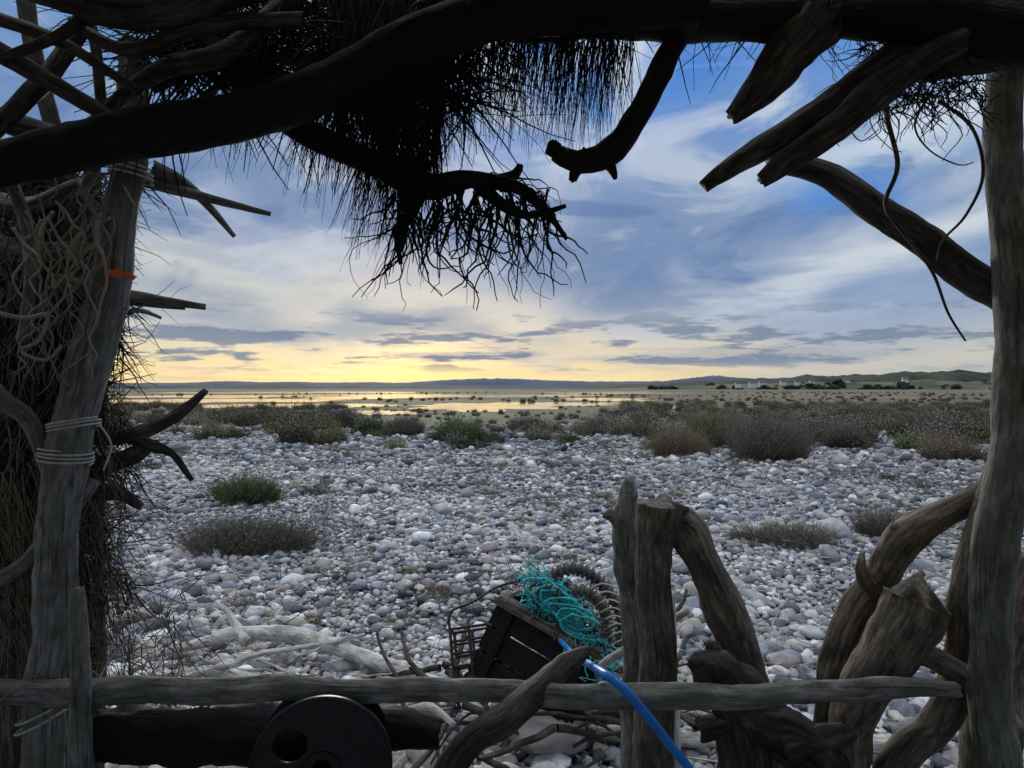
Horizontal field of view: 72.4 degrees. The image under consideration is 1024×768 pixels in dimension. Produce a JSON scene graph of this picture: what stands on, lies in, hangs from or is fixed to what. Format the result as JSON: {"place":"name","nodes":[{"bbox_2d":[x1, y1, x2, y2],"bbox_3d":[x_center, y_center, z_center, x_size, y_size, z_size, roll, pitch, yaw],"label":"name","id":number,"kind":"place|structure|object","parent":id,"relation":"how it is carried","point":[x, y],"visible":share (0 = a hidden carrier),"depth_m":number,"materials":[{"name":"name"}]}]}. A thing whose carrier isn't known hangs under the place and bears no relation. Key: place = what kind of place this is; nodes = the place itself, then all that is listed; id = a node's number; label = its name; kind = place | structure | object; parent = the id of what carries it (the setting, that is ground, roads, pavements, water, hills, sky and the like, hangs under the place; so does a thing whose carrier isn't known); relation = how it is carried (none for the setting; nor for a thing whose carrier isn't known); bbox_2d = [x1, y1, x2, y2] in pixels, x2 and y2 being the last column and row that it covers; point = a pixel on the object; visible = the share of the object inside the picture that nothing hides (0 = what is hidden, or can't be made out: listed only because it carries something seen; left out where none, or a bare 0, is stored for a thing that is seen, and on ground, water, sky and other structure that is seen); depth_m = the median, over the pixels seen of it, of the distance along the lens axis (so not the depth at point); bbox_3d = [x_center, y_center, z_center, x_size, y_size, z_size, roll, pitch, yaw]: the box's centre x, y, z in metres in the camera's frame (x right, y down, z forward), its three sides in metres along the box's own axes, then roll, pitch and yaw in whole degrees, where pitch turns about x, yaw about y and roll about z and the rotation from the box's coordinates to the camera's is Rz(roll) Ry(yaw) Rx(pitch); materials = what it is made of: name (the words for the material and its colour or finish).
{"place":"outdoors","nodes":[
{"label":"outdoors","id":0,"kind":"place"},
{"bbox_2d":[112,375,784,385],"bbox_3d":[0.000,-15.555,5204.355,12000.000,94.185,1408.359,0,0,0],"label":"distant hills","id":1,"kind":"structure","parent":0,"point":[492,382],"depth_m":4808.47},
{"bbox_2d":[0,0,1023,382],"label":"sky","id":2,"kind":"structure","parent":0,"point":[740,277],"materials":[{"name":"blue"}]},
{"bbox_2d":[109,369,991,388],"bbox_3d":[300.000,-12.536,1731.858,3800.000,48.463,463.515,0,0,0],"label":"distant hills","id":3,"kind":"structure","parent":0,"point":[962,375],"depth_m":1601.02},
{"bbox_2d":[105,419,1023,767],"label":"pebble beach","id":4,"kind":"structure","parent":0,"point":[439,531],"depth_m":6.76,"materials":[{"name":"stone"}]},
{"bbox_2d":[147,493,338,557],"bbox_3d":[-2.424,1.284,6.508,1.632,0.592,0.961,0,0,0],"label":"heather shrub","id":5,"kind":"object","parent":4,"relation":"on","point":[247,539],"visible":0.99,"depth_m":6.39,"materials":[{"name":"plant"}]},
{"bbox_2d":[145,633,411,705],"bbox_3d":[-1.254,1.411,3.497,1.712,0.146,0.633,0,0,0],"label":"driftwood log","id":6,"kind":"object","parent":4,"relation":"on","point":[214,672],"visible":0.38,"depth_m":3.43,"materials":[{"name":"grey wood"}]},
{"bbox_2d":[148,603,437,676],"bbox_3d":[-1.080,1.393,3.715,1.842,0.237,0.341,0,0,18],"label":"driftwood log","id":7,"kind":"object","parent":4,"relation":"on","point":[244,636],"visible":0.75,"depth_m":3.80,"materials":[{"name":"grey wood"}]},
{"bbox_2d":[106,534,690,754],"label":"beach twigs","id":8,"kind":"object","parent":4,"relation":"on","point":[337,612],"visible":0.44,"depth_m":4.49,"materials":[{"name":"grey wood"}]},
{"bbox_2d":[392,702,455,767],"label":"driftwood log","id":9,"kind":"object","parent":4,"relation":"on","point":[428,708],"visible":0.27,"depth_m":2.43,"materials":[{"name":"grey wood"}]},
{"bbox_2d":[106,510,957,762],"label":"beach twigs","id":10,"kind":"object","parent":4,"relation":"on","point":[701,759],"visible":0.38,"depth_m":4.43,"materials":[{"name":"wood"}]},
{"bbox_2d":[448,553,691,723],"bbox_3d":[0.223,1.068,2.918,1.014,0.761,0.614,0,0,36],"label":"lobster creel","id":11,"kind":"object","parent":4,"relation":"on","point":[544,615],"visible":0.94,"depth_m":2.85,"materials":[{"name":"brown wood"}]},
{"bbox_2d":[596,710,891,752],"bbox_3d":[0.958,1.425,2.898,1.164,0.146,0.465,0,0,18],"label":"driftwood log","id":12,"kind":"object","parent":4,"relation":"on","point":[690,738],"visible":0.16,"depth_m":2.78,"materials":[{"name":"grey wood"}]},
{"bbox_2d":[841,485,924,537],"bbox_3d":[3.752,1.250,6.993,0.779,0.643,0.829,0,0,0],"label":"heather shrub","id":13,"kind":"object","parent":4,"relation":"on","point":[873,525],"visible":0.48,"depth_m":7.03,"materials":[{"name":"plant"}]},
{"bbox_2d":[109,389,1023,767],"bbox_3d":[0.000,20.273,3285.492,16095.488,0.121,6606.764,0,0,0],"label":"ground","id":14,"kind":"structure","parent":0,"point":[497,417],"depth_m":63.64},
{"bbox_2d":[131,459,162,468],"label":"heather shrub","id":15,"kind":"object","parent":14,"relation":"on","point":[151,464],"visible":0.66,"depth_m":12.75,"materials":[{"name":"green plant"}]},
{"bbox_2d":[109,395,329,397],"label":"tidal pool","id":16,"kind":"structure","parent":14,"relation":"in","point":[223,396],"depth_m":122.55,"materials":[{"name":"yellow liquid"}]},
{"bbox_2d":[109,399,350,402],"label":"tidal pool","id":17,"kind":"structure","parent":14,"relation":"in","point":[235,400],"depth_m":83.33,"materials":[{"name":"yellow liquid"}]},
{"bbox_2d":[200,455,294,506],"bbox_3d":[-3.455,1.247,9.111,1.114,0.620,1.260,0,0,-38],"label":"green shrub","id":18,"kind":"object","parent":14,"relation":"on","point":[246,491],"visible":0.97,"depth_m":8.91,"materials":[{"name":"green plant"}]},
{"bbox_2d":[202,404,391,407],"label":"tidal pool","id":19,"kind":"structure","parent":14,"relation":"in","point":[349,405],"depth_m":59.52,"materials":[{"name":"yellow liquid"}]},
{"bbox_2d":[170,391,435,393],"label":"tidal pool","id":20,"kind":"structure","parent":14,"relation":"in","point":[285,392],"depth_m":231.50,"materials":[{"name":"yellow liquid"}]},
{"bbox_2d":[235,635,450,709],"bbox_3d":[-0.911,1.496,3.228,1.416,0.506,1.147,0,0,-33],"label":"tangled rope","id":21,"kind":"object","parent":14,"relation":"on","point":[277,667],"visible":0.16,"depth_m":3.49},
{"bbox_2d":[274,410,421,414],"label":"tidal pool","id":22,"kind":"structure","parent":14,"relation":"in","point":[387,412],"depth_m":42.46,"materials":[{"name":"yellow liquid"}]},
{"bbox_2d":[310,397,429,398],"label":"tidal pool","id":23,"kind":"structure","parent":14,"relation":"in","point":[362,397],"depth_m":109.43,"materials":[{"name":"yellow liquid"}]},
{"bbox_2d":[378,407,431,435],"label":"heather shrub","id":24,"kind":"object","parent":14,"relation":"on","point":[408,426],"visible":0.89,"depth_m":21.60,"materials":[{"name":"plant"}]},
{"bbox_2d":[292,394,590,397],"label":"tidal pool","id":25,"kind":"structure","parent":14,"relation":"in","point":[451,395],"depth_m":138.89,"materials":[{"name":"yellow liquid"}]},
{"bbox_2d":[430,408,493,441],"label":"green shrub","id":26,"kind":"object","parent":14,"relation":"on","point":[462,425],"visible":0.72,"depth_m":18.89,"materials":[{"name":"green plant"}]},
{"bbox_2d":[408,403,557,411],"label":"tidal pool","id":27,"kind":"structure","parent":14,"relation":"in","point":[479,408],"depth_m":53.42,"materials":[{"name":"yellow liquid"}]},
{"bbox_2d":[0,0,1023,767],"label":"driftwood shelter","id":28,"kind":"object","parent":14,"relation":"on","point":[384,76],"visible":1,"depth_m":1.45,"materials":[{"name":"brown wood"}]},
{"bbox_2d":[248,695,392,767],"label":"plastic reel","id":29,"kind":"object","parent":28,"relation":"attached to","point":[340,731],"visible":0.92,"depth_m":1.38,"materials":[{"name":"black plastic"}]},
{"bbox_2d":[433,646,590,767],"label":"branch","id":30,"kind":"object","parent":14,"relation":"on","point":[513,711],"visible":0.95,"depth_m":1.38,"materials":[{"name":"brown wood"}]},
{"bbox_2d":[504,410,545,430],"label":"heather shrub","id":31,"kind":"object","parent":14,"relation":"on","point":[514,422],"visible":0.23,"depth_m":23.61,"materials":[{"name":"green plant"}]},
{"bbox_2d":[451,402,621,405],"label":"tidal pool","id":32,"kind":"structure","parent":14,"relation":"on","point":[540,404],"depth_m":62.96,"materials":[{"name":"yellow liquid"}]},
{"bbox_2d":[375,589,715,767],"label":"driftwood heap","id":33,"kind":"object","parent":14,"relation":"on","point":[611,717],"visible":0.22,"depth_m":2.70,"materials":[{"name":"grey wood"}]},
{"bbox_2d":[109,391,990,449],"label":"heath scrub","id":34,"kind":"object","parent":14,"relation":"on","point":[292,425],"visible":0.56,"depth_m":24.61,"materials":[{"name":"plant"}]},
{"bbox_2d":[579,401,629,429],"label":"heather shrub","id":35,"kind":"object","parent":14,"relation":"on","point":[597,419],"visible":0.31,"depth_m":23.79,"materials":[{"name":"plant"}]},
{"bbox_2d":[562,398,655,400],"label":"tidal pool","id":36,"kind":"structure","parent":14,"relation":"on","point":[611,399],"depth_m":90.58,"materials":[{"name":"yellow liquid"}]},
{"bbox_2d":[602,475,638,767],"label":"driftwood stake","id":37,"kind":"object","parent":14,"relation":"on","point":[620,516],"visible":0.64,"depth_m":1.92,"materials":[{"name":"brown wood"}]},
{"bbox_2d":[558,638,693,767],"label":"blue hose","id":38,"kind":"object","parent":14,"relation":"on","point":[635,701],"visible":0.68,"depth_m":1.39,"materials":[{"name":"plastic"}]},
{"bbox_2d":[597,589,689,767],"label":"driftwood stake","id":39,"kind":"object","parent":14,"relation":"on","point":[611,658],"visible":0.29,"depth_m":2.09,"materials":[{"name":"grey wood"}]},
{"bbox_2d":[521,392,765,393],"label":"tidal pool","id":40,"kind":"structure","parent":14,"relation":"on","point":[633,393],"depth_m":189.41,"materials":[{"name":"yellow liquid"}]},
{"bbox_2d":[635,410,715,456],"bbox_3d":[3.699,1.050,15.738,1.983,1.207,1.726,0,0,0],"label":"straw tussock","id":41,"kind":"object","parent":14,"relation":"on","point":[665,443],"visible":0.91,"depth_m":15.39,"materials":[{"name":"beige plant"}]},
{"bbox_2d":[632,497,782,767],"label":"driftwood arch","id":42,"kind":"structure","parent":14,"relation":"on","point":[664,526],"depth_m":1.74,"materials":[{"name":"brown wood"}]},
{"bbox_2d":[676,384,747,447],"bbox_3d":[5.129,0.818,17.837,2.066,1.626,2.235,0,0,0],"label":"gorse shrub","id":43,"kind":"object","parent":14,"relation":"on","point":[707,425],"visible":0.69,"depth_m":17.55,"materials":[{"name":"green plant"}]},
{"bbox_2d":[673,406,754,408],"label":"tidal pool","id":44,"kind":"structure","parent":14,"relation":"on","point":[740,407],"depth_m":53.42,"materials":[{"name":"grey liquid"}]},
{"bbox_2d":[735,381,740,387],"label":"cottage","id":45,"kind":"structure","parent":14,"relation":"on","point":[737,384],"depth_m":688.50,"materials":[{"name":"paint"}]},
{"bbox_2d":[748,380,755,387],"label":"cottage","id":46,"kind":"structure","parent":14,"relation":"on","point":[751,383],"depth_m":698.52,"materials":[{"name":"paint"}]},
{"bbox_2d":[687,640,857,767],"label":"driftwood stump","id":47,"kind":"object","parent":14,"relation":"on","point":[784,736],"visible":0.87,"depth_m":1.58,"materials":[{"name":"brown wood"}]},
{"bbox_2d":[710,392,837,461],"bbox_3d":[5.294,0.728,14.634,2.371,1.774,2.776,0,0,-35],"label":"heather shrub","id":48,"kind":"object","parent":14,"relation":"on","point":[771,442],"visible":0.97,"depth_m":14.23,"materials":[{"name":"plant"}]},
{"bbox_2d":[720,504,850,549],"bbox_3d":[2.612,1.349,6.670,1.260,0.393,0.672,0,0,0],"label":"heather shrub","id":49,"kind":"object","parent":14,"relation":"on","point":[814,538],"visible":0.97,"depth_m":6.65,"materials":[{"name":"plant"}]},
{"bbox_2d":[816,417,875,447],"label":"heather shrub","id":50,"kind":"object","parent":14,"relation":"on","point":[835,438],"visible":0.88,"depth_m":17.30,"materials":[{"name":"plant"}]},
{"bbox_2d":[875,399,960,437],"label":"heather shrub","id":51,"kind":"object","parent":14,"relation":"on","point":[896,426],"visible":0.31,"depth_m":20.02,"materials":[{"name":"green plant"}]},
{"bbox_2d":[828,571,1023,767],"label":"driftwood stump","id":52,"kind":"object","parent":14,"relation":"on","point":[904,632],"visible":0.73,"depth_m":1.56,"materials":[{"name":"brown wood"}]},
{"bbox_2d":[909,421,989,460],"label":"straw tussock","id":53,"kind":"object","parent":14,"relation":"on","point":[944,450],"visible":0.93,"depth_m":13.99,"materials":[{"name":"beige plant"}]},
{"bbox_2d":[557,391,784,391],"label":"tidal pool","id":54,"kind":"structure","parent":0,"point":[669,391],"depth_m":297.65,"materials":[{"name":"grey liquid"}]},
{"bbox_2d":[599,379,990,388],"bbox_3d":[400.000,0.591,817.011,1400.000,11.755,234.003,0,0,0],"label":"fields","id":55,"kind":"structure","parent":0,"point":[930,384],"depth_m":745.87,"materials":[{"name":"green plant"}]},
{"bbox_2d":[758,380,765,386],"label":"cottage","id":56,"kind":"structure","parent":55,"relation":"on","point":[761,382],"depth_m":717.92,"materials":[{"name":"paint"}]},
{"bbox_2d":[779,379,786,385],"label":"cottage","id":57,"kind":"structure","parent":55,"relation":"on","point":[782,382],"depth_m":733.22,"materials":[{"name":"paint"}]},
{"bbox_2d":[794,379,799,385],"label":"cottage","id":58,"kind":"structure","parent":55,"relation":"on","point":[796,382],"depth_m":738.82,"materials":[{"name":"paint"}]},
{"bbox_2d":[842,378,849,383],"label":"cottage","id":59,"kind":"structure","parent":55,"relation":"on","point":[847,380],"depth_m":758.23,"materials":[{"name":"stone"}]},
{"bbox_2d":[901,376,908,382],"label":"cottage","id":60,"kind":"structure","parent":55,"relation":"on","point":[905,378],"depth_m":768.25,"materials":[{"name":"stone"}]},
{"bbox_2d":[647,379,990,389],"bbox_3d":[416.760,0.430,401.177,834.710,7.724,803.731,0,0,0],"label":"distant trees","id":61,"kind":"object","parent":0,"point":[840,383],"visible":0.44,"depth_m":697.51,"materials":[{"name":"green plant"}]},
{"bbox_2d":[813,482,978,722],"bbox_3d":[0.916,0.921,1.705,0.455,1.375,0.147,0,0,27],"label":"driftwood branch","id":62,"kind":"object","parent":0,"point":[904,540],"visible":0.69,"depth_m":1.69,"materials":[{"name":"brown wood"}]}
]}

